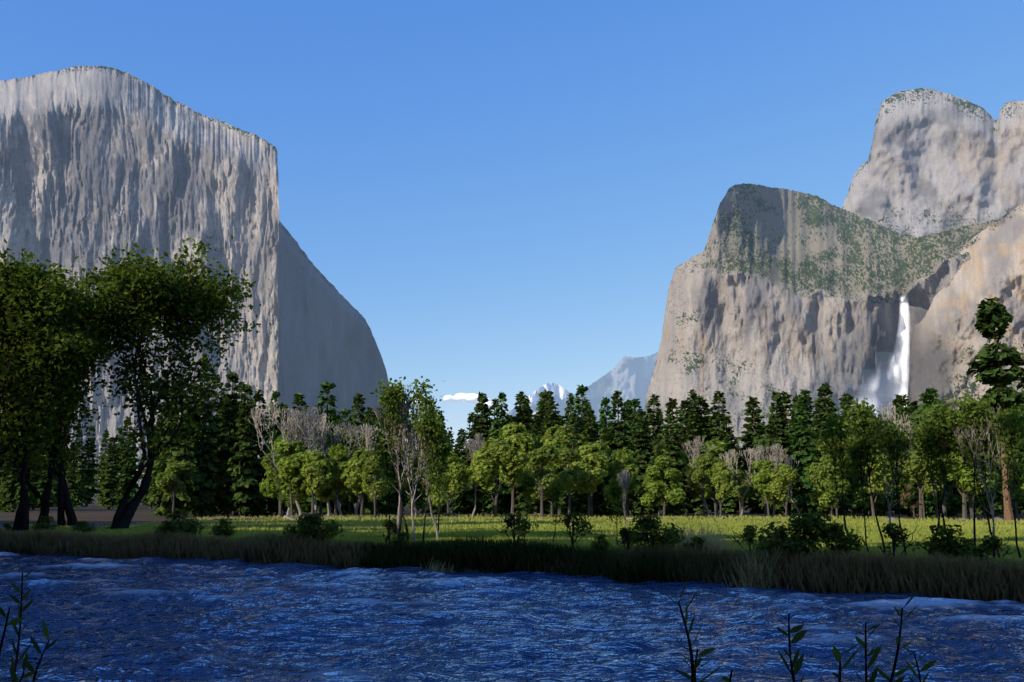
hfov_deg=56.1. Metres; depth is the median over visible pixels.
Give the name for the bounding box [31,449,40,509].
conifer
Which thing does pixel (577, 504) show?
conifer
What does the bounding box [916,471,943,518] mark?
broadleaf
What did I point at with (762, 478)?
broadleaf
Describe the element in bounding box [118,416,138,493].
conifer
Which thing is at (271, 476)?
broadleaf
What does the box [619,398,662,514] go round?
conifer
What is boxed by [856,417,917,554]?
sapling
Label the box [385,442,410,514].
conifer
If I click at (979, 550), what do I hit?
willow bush
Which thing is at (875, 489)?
broadleaf
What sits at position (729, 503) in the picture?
conifer
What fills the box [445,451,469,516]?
broadleaf
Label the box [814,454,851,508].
broadleaf
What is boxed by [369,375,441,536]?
sapling
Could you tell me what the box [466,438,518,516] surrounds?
broadleaf
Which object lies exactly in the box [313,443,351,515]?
broadleaf
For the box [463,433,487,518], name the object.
bare tree
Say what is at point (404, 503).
conifer
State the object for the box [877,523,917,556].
willow bush
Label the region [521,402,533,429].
conifer
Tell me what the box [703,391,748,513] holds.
conifer
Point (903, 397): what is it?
conifer
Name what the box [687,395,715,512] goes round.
conifer
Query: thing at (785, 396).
conifer
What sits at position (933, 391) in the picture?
conifer
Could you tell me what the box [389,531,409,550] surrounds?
willow bush
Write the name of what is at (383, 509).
conifer
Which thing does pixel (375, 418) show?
conifer
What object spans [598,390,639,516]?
conifer
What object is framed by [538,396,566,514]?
conifer
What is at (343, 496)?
broadleaf
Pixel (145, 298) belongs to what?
oak
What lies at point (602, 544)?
willow bush
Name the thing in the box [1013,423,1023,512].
conifer
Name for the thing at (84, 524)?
willow bush
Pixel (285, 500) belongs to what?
broadleaf
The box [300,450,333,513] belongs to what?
broadleaf
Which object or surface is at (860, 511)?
conifer
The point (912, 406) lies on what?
conifer
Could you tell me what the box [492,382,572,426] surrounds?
snow peak
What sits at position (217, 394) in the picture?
conifer
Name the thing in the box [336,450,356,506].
broadleaf
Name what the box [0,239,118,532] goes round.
oak
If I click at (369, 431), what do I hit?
bare tree
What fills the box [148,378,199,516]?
conifer
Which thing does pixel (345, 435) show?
bare tree
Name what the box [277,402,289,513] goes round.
conifer
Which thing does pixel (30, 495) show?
conifer
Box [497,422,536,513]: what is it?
broadleaf
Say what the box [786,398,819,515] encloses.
conifer
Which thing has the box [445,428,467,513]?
conifer
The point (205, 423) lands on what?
conifer
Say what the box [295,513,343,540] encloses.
willow bush
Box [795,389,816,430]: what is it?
conifer
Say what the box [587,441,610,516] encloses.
broadleaf
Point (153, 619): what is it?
river water
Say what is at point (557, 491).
sapling
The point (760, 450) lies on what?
bare tree
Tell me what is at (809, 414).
conifer
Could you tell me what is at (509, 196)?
sky
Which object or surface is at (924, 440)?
sapling
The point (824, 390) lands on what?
conifer
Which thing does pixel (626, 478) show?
bare tree
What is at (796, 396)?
conifer
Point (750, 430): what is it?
conifer
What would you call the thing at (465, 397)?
cloud
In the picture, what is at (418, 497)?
conifer
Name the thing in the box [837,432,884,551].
sapling
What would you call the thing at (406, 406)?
bare tree
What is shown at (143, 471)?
conifer
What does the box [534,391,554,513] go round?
conifer
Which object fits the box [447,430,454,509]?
conifer
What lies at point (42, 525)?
willow bush
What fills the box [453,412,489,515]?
conifer
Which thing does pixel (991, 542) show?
willow bush
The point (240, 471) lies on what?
conifer
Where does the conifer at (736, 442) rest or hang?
on the valley floor
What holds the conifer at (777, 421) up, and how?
on the valley floor
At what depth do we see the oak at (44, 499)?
70.14 m
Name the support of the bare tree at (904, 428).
on the valley floor
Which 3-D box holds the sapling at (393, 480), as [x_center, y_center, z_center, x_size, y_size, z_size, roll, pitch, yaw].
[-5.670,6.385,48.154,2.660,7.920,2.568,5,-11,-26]
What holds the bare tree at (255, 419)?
on the valley floor
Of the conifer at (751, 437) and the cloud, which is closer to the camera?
the conifer at (751, 437)
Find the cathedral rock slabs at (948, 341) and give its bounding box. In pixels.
[907,204,1023,414]
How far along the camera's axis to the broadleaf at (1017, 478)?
149.52 m
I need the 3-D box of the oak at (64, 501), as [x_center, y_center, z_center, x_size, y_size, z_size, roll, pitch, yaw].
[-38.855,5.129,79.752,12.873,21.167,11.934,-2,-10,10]
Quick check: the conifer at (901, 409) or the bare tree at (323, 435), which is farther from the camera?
the conifer at (901, 409)
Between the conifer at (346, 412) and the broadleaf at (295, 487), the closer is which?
the broadleaf at (295, 487)
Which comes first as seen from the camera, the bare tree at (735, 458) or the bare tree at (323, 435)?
the bare tree at (735, 458)
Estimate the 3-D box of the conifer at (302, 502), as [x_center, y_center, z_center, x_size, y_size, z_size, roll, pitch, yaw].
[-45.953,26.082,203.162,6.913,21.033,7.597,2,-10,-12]
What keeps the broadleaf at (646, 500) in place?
on the valley floor
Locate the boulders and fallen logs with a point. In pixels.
(292, 518)
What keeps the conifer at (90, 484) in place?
on the valley floor
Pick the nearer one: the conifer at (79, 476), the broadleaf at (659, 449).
the broadleaf at (659, 449)
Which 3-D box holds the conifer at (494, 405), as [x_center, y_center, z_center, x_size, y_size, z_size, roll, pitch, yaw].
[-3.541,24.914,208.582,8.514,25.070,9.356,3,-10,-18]
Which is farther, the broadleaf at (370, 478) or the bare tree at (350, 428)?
the bare tree at (350, 428)
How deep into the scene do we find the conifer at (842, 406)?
212.88 m
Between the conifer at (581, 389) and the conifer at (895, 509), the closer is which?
the conifer at (581, 389)
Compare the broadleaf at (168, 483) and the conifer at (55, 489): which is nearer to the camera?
the broadleaf at (168, 483)
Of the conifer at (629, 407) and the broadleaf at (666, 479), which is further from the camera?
the conifer at (629, 407)
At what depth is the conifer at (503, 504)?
169.80 m
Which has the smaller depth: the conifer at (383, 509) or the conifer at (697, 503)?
the conifer at (383, 509)
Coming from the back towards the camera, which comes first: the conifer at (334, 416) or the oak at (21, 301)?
the conifer at (334, 416)
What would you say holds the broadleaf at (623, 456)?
on the valley floor
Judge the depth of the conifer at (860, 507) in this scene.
181.45 m
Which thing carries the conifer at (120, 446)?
on the valley floor
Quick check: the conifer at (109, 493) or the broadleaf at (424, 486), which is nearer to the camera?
the broadleaf at (424, 486)
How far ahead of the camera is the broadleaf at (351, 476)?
128.82 m
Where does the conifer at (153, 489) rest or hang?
on the valley floor
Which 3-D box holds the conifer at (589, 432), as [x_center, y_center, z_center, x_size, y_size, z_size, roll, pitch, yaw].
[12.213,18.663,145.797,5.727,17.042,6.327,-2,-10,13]
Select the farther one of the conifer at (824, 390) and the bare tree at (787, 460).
the conifer at (824, 390)
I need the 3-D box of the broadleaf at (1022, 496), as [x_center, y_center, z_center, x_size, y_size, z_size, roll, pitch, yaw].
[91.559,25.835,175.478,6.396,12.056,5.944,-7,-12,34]
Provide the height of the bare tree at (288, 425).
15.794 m
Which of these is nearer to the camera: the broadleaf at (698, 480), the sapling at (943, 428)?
the sapling at (943, 428)
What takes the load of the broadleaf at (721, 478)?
on the valley floor
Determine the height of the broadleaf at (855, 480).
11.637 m
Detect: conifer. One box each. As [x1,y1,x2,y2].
[0,442,18,508]
[0,442,18,511]
[14,446,34,509]
[30,439,56,509]
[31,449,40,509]
[47,442,58,507]
[53,424,69,506]
[65,449,78,506]
[67,429,86,507]
[80,425,100,506]
[93,430,109,505]
[98,436,119,509]
[107,426,125,507]
[114,439,132,509]
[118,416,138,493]
[120,432,140,504]
[140,451,147,505]
[142,422,157,508]
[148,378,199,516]
[148,383,182,515]
[176,382,200,515]
[184,353,220,516]
[186,396,207,514]
[203,373,225,515]
[211,371,243,516]
[218,393,231,513]
[225,381,249,514]
[227,385,261,516]
[235,389,274,516]
[239,399,260,513]
[259,390,285,515]
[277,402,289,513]
[288,393,310,512]
[293,416,306,513]
[295,381,348,514]
[334,423,360,515]
[339,408,350,428]
[350,393,366,513]
[356,407,388,515]
[370,411,380,511]
[376,453,396,514]
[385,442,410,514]
[388,444,407,510]
[405,441,415,508]
[410,407,436,512]
[410,485,423,510]
[420,411,452,515]
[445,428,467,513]
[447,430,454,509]
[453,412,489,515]
[466,391,491,514]
[480,392,517,514]
[480,422,510,514]
[483,414,515,514]
[488,398,500,512]
[504,391,539,512]
[514,450,539,513]
[516,394,533,429]
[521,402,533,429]
[529,414,546,512]
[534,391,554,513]
[535,390,557,513]
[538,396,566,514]
[554,412,587,516]
[562,393,576,427]
[564,384,600,509]
[576,403,605,513]
[579,408,610,515]
[595,397,617,513]
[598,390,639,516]
[599,427,613,515]
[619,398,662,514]
[621,401,635,429]
[628,409,655,515]
[628,412,657,515]
[645,394,668,513]
[651,409,663,446]
[661,397,682,441]
[661,414,689,515]
[675,400,708,513]
[675,423,695,514]
[682,411,713,513]
[684,389,702,512]
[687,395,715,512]
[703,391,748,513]
[716,415,748,513]
[733,439,740,466]
[735,396,765,513]
[742,409,765,512]
[757,424,788,515]
[766,390,796,515]
[781,391,794,513]
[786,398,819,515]
[788,394,798,425]
[788,395,814,510]
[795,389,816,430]
[797,425,819,515]
[811,382,853,516]
[811,427,828,515]
[822,427,856,517]
[839,393,859,513]
[854,405,892,515]
[854,425,865,514]
[855,421,890,517]
[884,415,897,513]
[885,394,907,514]
[889,401,918,516]
[890,394,909,514]
[890,405,912,516]
[899,445,917,514]
[906,392,961,517]
[907,391,959,517]
[923,388,949,513]
[947,480,967,515]
[967,500,982,514]
[976,434,1003,518]
[990,430,1003,513]
[999,414,1022,514]
[1009,445,1023,511]
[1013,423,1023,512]
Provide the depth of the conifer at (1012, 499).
193.92 m
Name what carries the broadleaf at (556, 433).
on the valley floor
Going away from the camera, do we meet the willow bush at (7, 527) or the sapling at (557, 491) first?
the sapling at (557, 491)
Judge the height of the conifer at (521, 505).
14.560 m
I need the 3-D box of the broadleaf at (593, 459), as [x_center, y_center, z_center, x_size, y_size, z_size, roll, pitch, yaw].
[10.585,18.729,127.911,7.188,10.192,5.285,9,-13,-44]
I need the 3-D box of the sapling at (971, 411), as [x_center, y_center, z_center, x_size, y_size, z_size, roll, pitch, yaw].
[15.975,4.717,32.755,1.911,6.069,2.654,-7,-12,34]
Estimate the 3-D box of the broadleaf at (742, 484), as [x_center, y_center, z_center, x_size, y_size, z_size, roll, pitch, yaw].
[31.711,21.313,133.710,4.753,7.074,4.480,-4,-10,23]
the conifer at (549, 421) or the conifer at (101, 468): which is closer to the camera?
the conifer at (549, 421)
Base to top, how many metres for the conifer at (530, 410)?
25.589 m
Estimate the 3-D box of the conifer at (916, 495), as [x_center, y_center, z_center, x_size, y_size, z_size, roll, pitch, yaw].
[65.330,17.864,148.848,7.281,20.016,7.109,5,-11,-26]
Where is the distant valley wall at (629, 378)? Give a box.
[552,352,657,434]
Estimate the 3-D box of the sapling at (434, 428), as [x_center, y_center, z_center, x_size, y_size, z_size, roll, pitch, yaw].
[-3.977,6.532,45.698,2.254,6.818,2.506,-3,-10,15]
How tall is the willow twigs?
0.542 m
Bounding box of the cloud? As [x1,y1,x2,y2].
[409,393,500,407]
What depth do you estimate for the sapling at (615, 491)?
42.99 m
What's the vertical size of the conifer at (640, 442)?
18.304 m
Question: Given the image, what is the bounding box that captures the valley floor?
[0,488,1023,600]
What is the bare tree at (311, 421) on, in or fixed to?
on the valley floor
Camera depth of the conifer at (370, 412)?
154.84 m
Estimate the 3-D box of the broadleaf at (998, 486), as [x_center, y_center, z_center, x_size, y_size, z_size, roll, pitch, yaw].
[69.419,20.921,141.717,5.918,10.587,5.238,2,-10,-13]
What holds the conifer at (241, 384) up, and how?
on the valley floor
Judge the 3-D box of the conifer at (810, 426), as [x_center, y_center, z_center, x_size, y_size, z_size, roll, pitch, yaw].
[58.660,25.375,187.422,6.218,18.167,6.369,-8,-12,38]
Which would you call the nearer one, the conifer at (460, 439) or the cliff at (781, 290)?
the conifer at (460, 439)
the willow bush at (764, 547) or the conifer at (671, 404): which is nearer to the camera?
the willow bush at (764, 547)
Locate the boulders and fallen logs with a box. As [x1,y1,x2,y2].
[0,513,1003,529]
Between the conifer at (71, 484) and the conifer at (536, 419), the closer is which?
the conifer at (536, 419)
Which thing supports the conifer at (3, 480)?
on the valley floor
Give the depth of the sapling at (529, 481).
45.00 m
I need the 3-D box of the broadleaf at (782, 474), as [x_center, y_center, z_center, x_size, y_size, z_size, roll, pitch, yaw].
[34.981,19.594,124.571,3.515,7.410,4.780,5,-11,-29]
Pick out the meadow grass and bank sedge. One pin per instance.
(478, 540)
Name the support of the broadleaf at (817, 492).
on the valley floor
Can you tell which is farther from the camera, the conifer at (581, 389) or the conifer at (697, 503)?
the conifer at (697, 503)
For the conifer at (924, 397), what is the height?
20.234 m
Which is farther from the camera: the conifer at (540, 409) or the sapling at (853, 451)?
the conifer at (540, 409)
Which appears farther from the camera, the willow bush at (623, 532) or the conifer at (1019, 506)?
the conifer at (1019, 506)
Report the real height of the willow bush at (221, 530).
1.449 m
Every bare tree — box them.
[248,404,308,515]
[276,412,315,515]
[293,406,330,515]
[303,413,341,513]
[305,419,364,515]
[346,423,380,515]
[374,384,420,537]
[398,412,432,541]
[399,433,417,516]
[408,423,438,539]
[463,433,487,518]
[617,469,633,544]
[682,436,715,515]
[719,448,761,516]
[748,443,786,516]
[766,453,799,513]
[868,403,913,551]
[953,405,1003,556]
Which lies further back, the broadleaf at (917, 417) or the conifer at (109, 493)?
the conifer at (109, 493)
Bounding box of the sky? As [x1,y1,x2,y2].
[0,0,1023,450]
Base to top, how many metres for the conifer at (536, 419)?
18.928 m
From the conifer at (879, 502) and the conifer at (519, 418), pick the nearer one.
the conifer at (879, 502)
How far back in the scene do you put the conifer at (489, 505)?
176.83 m
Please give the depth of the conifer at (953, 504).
167.21 m
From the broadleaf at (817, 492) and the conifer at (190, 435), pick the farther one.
the conifer at (190, 435)
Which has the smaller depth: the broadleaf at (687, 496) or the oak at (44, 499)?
the oak at (44, 499)
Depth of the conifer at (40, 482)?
298.98 m
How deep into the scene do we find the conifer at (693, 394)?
236.25 m
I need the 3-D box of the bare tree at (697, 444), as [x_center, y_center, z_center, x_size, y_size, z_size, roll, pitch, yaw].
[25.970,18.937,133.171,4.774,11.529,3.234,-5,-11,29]
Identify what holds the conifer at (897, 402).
on the valley floor
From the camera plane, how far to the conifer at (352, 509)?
173.50 m
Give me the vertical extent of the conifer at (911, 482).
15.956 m
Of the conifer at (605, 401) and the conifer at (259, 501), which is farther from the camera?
the conifer at (605, 401)
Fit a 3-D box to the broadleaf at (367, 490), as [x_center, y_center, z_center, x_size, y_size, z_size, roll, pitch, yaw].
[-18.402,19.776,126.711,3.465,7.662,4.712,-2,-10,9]
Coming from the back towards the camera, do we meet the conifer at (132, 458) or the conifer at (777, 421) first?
the conifer at (132, 458)
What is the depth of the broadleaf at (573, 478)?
126.14 m
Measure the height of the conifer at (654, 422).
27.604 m
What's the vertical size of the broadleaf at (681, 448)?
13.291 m
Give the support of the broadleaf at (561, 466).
on the valley floor
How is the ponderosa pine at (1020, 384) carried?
on the valley floor
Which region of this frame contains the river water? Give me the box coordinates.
[0,551,1023,681]
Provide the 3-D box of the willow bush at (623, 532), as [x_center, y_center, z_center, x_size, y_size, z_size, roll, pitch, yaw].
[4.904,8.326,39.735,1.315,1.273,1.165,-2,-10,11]
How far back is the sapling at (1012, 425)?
31.65 m
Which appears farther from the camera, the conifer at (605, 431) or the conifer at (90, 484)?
the conifer at (90, 484)
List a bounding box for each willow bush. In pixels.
[2,523,12,530]
[30,516,60,531]
[70,521,96,532]
[154,508,207,538]
[154,521,171,534]
[209,518,237,537]
[282,519,312,539]
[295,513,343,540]
[382,518,404,544]
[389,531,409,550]
[493,512,538,543]
[557,512,594,548]
[590,533,612,552]
[614,527,642,550]
[623,532,640,547]
[629,515,685,550]
[678,535,706,552]
[727,525,763,551]
[752,536,788,552]
[756,511,836,562]
[819,523,867,555]
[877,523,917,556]
[910,523,974,559]
[962,544,991,563]
[972,535,1018,564]
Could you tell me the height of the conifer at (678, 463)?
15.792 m
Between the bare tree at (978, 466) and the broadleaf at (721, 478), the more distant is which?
the broadleaf at (721, 478)
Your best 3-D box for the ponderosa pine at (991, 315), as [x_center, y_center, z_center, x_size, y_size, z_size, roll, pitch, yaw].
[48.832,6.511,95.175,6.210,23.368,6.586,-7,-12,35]
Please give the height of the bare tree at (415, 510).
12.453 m
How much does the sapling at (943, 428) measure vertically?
5.869 m
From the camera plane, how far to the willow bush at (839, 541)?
34.75 m
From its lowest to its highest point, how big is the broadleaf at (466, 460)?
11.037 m
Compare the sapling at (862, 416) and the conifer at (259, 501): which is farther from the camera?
the conifer at (259, 501)
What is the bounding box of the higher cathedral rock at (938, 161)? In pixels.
[841,88,1023,237]
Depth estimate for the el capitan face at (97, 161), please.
2784.61 m
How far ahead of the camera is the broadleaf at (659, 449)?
148.34 m
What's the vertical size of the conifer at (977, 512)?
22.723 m
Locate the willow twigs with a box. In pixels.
[0,564,937,681]
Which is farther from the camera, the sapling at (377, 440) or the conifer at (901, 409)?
the conifer at (901, 409)
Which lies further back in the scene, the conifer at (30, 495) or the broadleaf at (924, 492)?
the conifer at (30, 495)
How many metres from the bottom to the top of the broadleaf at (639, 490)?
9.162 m
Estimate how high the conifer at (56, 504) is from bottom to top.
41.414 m
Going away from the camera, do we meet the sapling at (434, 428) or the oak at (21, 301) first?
the sapling at (434, 428)
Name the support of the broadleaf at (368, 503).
on the valley floor
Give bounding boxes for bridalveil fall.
[850,297,908,420]
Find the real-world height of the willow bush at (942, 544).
1.585 m
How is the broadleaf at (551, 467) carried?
on the valley floor
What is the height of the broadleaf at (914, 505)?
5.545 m
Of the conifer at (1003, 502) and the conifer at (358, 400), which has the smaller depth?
the conifer at (358, 400)
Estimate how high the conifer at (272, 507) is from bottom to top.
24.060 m
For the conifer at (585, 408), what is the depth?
167.91 m
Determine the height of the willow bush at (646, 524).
1.783 m
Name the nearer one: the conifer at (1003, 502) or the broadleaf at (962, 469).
the broadleaf at (962, 469)
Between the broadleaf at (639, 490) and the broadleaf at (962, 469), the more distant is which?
the broadleaf at (639, 490)
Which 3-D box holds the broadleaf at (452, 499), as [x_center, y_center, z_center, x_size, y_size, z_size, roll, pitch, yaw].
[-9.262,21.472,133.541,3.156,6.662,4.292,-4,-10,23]
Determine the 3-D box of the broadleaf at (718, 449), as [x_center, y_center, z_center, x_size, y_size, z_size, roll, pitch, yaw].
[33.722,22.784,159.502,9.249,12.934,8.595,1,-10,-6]
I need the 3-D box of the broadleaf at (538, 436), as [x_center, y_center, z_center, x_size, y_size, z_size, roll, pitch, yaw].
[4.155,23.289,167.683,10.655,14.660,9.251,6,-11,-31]
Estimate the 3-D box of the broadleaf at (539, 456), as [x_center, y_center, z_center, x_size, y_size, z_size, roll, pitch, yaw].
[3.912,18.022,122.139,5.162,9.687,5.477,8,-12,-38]
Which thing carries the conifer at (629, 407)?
on the valley floor
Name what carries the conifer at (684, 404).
on the valley floor
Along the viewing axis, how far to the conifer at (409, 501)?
376.88 m
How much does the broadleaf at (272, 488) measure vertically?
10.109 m
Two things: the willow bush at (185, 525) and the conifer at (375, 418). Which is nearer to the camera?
the willow bush at (185, 525)
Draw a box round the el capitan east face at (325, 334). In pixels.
[277,221,406,468]
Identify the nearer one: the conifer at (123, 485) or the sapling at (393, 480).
the sapling at (393, 480)
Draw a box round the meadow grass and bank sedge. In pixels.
[0,513,1023,614]
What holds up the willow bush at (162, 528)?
on the valley floor
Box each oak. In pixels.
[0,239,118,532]
[0,248,121,476]
[1,306,122,524]
[9,287,115,526]
[66,235,270,529]
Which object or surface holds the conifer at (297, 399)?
on the valley floor
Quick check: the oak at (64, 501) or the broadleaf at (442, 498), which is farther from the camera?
the broadleaf at (442, 498)
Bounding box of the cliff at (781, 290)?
[644,183,996,465]
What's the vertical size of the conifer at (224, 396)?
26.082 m
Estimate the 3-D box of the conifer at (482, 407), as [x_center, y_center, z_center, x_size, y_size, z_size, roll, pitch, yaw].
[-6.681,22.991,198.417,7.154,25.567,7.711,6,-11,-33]
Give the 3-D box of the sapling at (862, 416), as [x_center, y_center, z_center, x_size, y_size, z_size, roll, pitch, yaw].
[12.945,5.100,35.508,2.296,6.246,2.065,-4,-10,23]
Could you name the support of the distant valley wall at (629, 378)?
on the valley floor
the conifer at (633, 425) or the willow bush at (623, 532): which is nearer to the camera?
the willow bush at (623, 532)
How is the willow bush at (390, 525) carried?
on the valley floor
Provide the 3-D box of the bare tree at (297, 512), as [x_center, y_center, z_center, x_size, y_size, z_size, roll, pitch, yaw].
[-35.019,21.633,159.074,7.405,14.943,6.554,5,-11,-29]
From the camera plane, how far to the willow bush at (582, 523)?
40.76 m
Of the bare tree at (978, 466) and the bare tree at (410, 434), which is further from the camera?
the bare tree at (410, 434)
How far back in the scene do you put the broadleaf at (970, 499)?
135.98 m
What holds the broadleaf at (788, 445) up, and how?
on the valley floor
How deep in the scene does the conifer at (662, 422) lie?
508.17 m
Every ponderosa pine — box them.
[966,293,1023,520]
[1016,334,1023,390]
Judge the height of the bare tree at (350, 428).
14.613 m
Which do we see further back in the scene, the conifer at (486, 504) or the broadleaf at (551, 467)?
the conifer at (486, 504)
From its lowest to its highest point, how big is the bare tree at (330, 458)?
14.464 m
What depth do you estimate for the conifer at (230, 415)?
168.14 m
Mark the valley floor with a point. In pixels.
(95, 513)
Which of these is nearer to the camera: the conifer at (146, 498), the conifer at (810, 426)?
the conifer at (810, 426)
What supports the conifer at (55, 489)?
on the valley floor
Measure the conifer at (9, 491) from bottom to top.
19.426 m
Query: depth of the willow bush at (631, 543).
40.67 m
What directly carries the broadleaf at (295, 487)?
on the valley floor
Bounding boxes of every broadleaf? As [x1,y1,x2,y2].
[155,460,197,513]
[259,436,289,498]
[264,453,287,516]
[271,440,311,515]
[277,471,306,514]
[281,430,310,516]
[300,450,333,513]
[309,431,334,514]
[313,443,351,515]
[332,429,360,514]
[332,488,352,507]
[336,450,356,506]
[340,449,378,515]
[349,485,373,514]
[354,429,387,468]
[360,470,386,500]
[361,458,392,517]
[397,455,427,513]
[421,479,430,497]
[425,462,451,516]
[442,485,454,504]
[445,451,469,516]
[464,458,487,496]
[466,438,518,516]
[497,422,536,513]
[501,434,544,513]
[504,478,518,491]
[523,445,559,517]
[526,442,566,515]
[530,462,558,517]
[533,424,583,514]
[553,448,587,514]
[565,444,609,517]
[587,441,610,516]
[603,447,639,514]
[612,458,643,515]
[639,477,668,515]
[644,455,686,516]
[648,442,689,515]
[650,439,689,515]
[681,446,692,514]
[687,438,737,514]
[688,453,718,516]
[710,461,734,516]
[730,469,755,514]
[745,436,781,516]
[749,459,787,515]
[765,463,798,516]
[778,433,801,514]
[806,439,846,517]
[810,475,846,505]
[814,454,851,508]
[818,467,849,517]
[845,455,860,515]
[854,444,898,516]
[894,422,940,518]
[899,483,918,516]
[907,403,953,517]
[912,478,939,517]
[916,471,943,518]
[927,410,999,518]
[956,411,991,518]
[958,457,1002,518]
[990,441,1001,516]
[998,452,1023,514]
[999,461,1023,517]
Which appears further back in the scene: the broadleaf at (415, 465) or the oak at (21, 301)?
the broadleaf at (415, 465)
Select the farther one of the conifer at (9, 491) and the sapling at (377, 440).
the conifer at (9, 491)
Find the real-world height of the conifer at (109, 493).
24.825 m
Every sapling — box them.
[365,422,407,539]
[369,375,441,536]
[374,395,418,543]
[402,406,454,542]
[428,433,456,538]
[514,468,540,541]
[546,475,569,542]
[603,475,627,544]
[813,407,862,550]
[832,396,891,551]
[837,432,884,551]
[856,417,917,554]
[910,411,961,543]
[913,397,967,549]
[944,392,1012,553]
[953,415,1006,557]
[975,403,1023,557]
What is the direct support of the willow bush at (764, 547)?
on the valley floor
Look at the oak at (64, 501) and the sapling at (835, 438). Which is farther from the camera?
the oak at (64, 501)
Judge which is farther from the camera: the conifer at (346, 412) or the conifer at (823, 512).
the conifer at (346, 412)
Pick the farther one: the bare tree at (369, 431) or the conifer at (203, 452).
the conifer at (203, 452)
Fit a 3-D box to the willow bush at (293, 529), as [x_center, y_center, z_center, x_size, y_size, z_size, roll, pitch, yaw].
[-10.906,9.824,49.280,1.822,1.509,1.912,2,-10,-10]
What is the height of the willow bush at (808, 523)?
1.929 m
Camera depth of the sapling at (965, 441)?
33.07 m
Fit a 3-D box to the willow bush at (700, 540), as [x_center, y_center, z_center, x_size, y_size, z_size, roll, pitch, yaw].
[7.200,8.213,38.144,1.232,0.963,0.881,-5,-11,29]
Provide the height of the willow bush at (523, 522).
1.857 m
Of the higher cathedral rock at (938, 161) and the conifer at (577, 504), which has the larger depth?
the higher cathedral rock at (938, 161)
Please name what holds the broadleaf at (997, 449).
on the valley floor
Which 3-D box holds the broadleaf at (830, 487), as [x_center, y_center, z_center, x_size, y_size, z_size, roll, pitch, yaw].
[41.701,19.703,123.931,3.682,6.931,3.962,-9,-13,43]
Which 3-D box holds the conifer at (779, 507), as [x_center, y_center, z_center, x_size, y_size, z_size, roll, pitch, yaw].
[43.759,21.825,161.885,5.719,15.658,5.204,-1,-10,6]
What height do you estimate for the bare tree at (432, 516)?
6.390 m
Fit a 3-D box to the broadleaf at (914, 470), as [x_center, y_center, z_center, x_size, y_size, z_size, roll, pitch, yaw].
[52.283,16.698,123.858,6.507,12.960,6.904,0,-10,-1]
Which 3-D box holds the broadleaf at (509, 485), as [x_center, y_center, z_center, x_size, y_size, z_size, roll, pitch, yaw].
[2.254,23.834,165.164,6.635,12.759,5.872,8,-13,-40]
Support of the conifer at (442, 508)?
on the valley floor
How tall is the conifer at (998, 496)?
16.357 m
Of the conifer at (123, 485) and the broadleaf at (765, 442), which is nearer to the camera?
the broadleaf at (765, 442)
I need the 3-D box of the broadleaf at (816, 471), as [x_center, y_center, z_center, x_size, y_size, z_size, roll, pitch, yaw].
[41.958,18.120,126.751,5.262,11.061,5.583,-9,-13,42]
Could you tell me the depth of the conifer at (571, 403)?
227.72 m
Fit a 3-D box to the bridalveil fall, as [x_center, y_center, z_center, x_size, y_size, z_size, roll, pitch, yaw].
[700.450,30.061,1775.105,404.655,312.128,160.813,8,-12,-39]
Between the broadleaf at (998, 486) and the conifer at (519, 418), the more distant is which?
the conifer at (519, 418)
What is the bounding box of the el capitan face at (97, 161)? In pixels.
[0,66,278,487]
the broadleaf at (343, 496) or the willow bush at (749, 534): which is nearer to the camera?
the willow bush at (749, 534)
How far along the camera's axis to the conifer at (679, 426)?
179.59 m
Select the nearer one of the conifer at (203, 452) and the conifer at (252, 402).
the conifer at (203, 452)
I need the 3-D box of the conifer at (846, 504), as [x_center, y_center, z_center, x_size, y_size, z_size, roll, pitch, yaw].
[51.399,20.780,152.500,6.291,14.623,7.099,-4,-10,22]
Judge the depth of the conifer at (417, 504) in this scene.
287.77 m

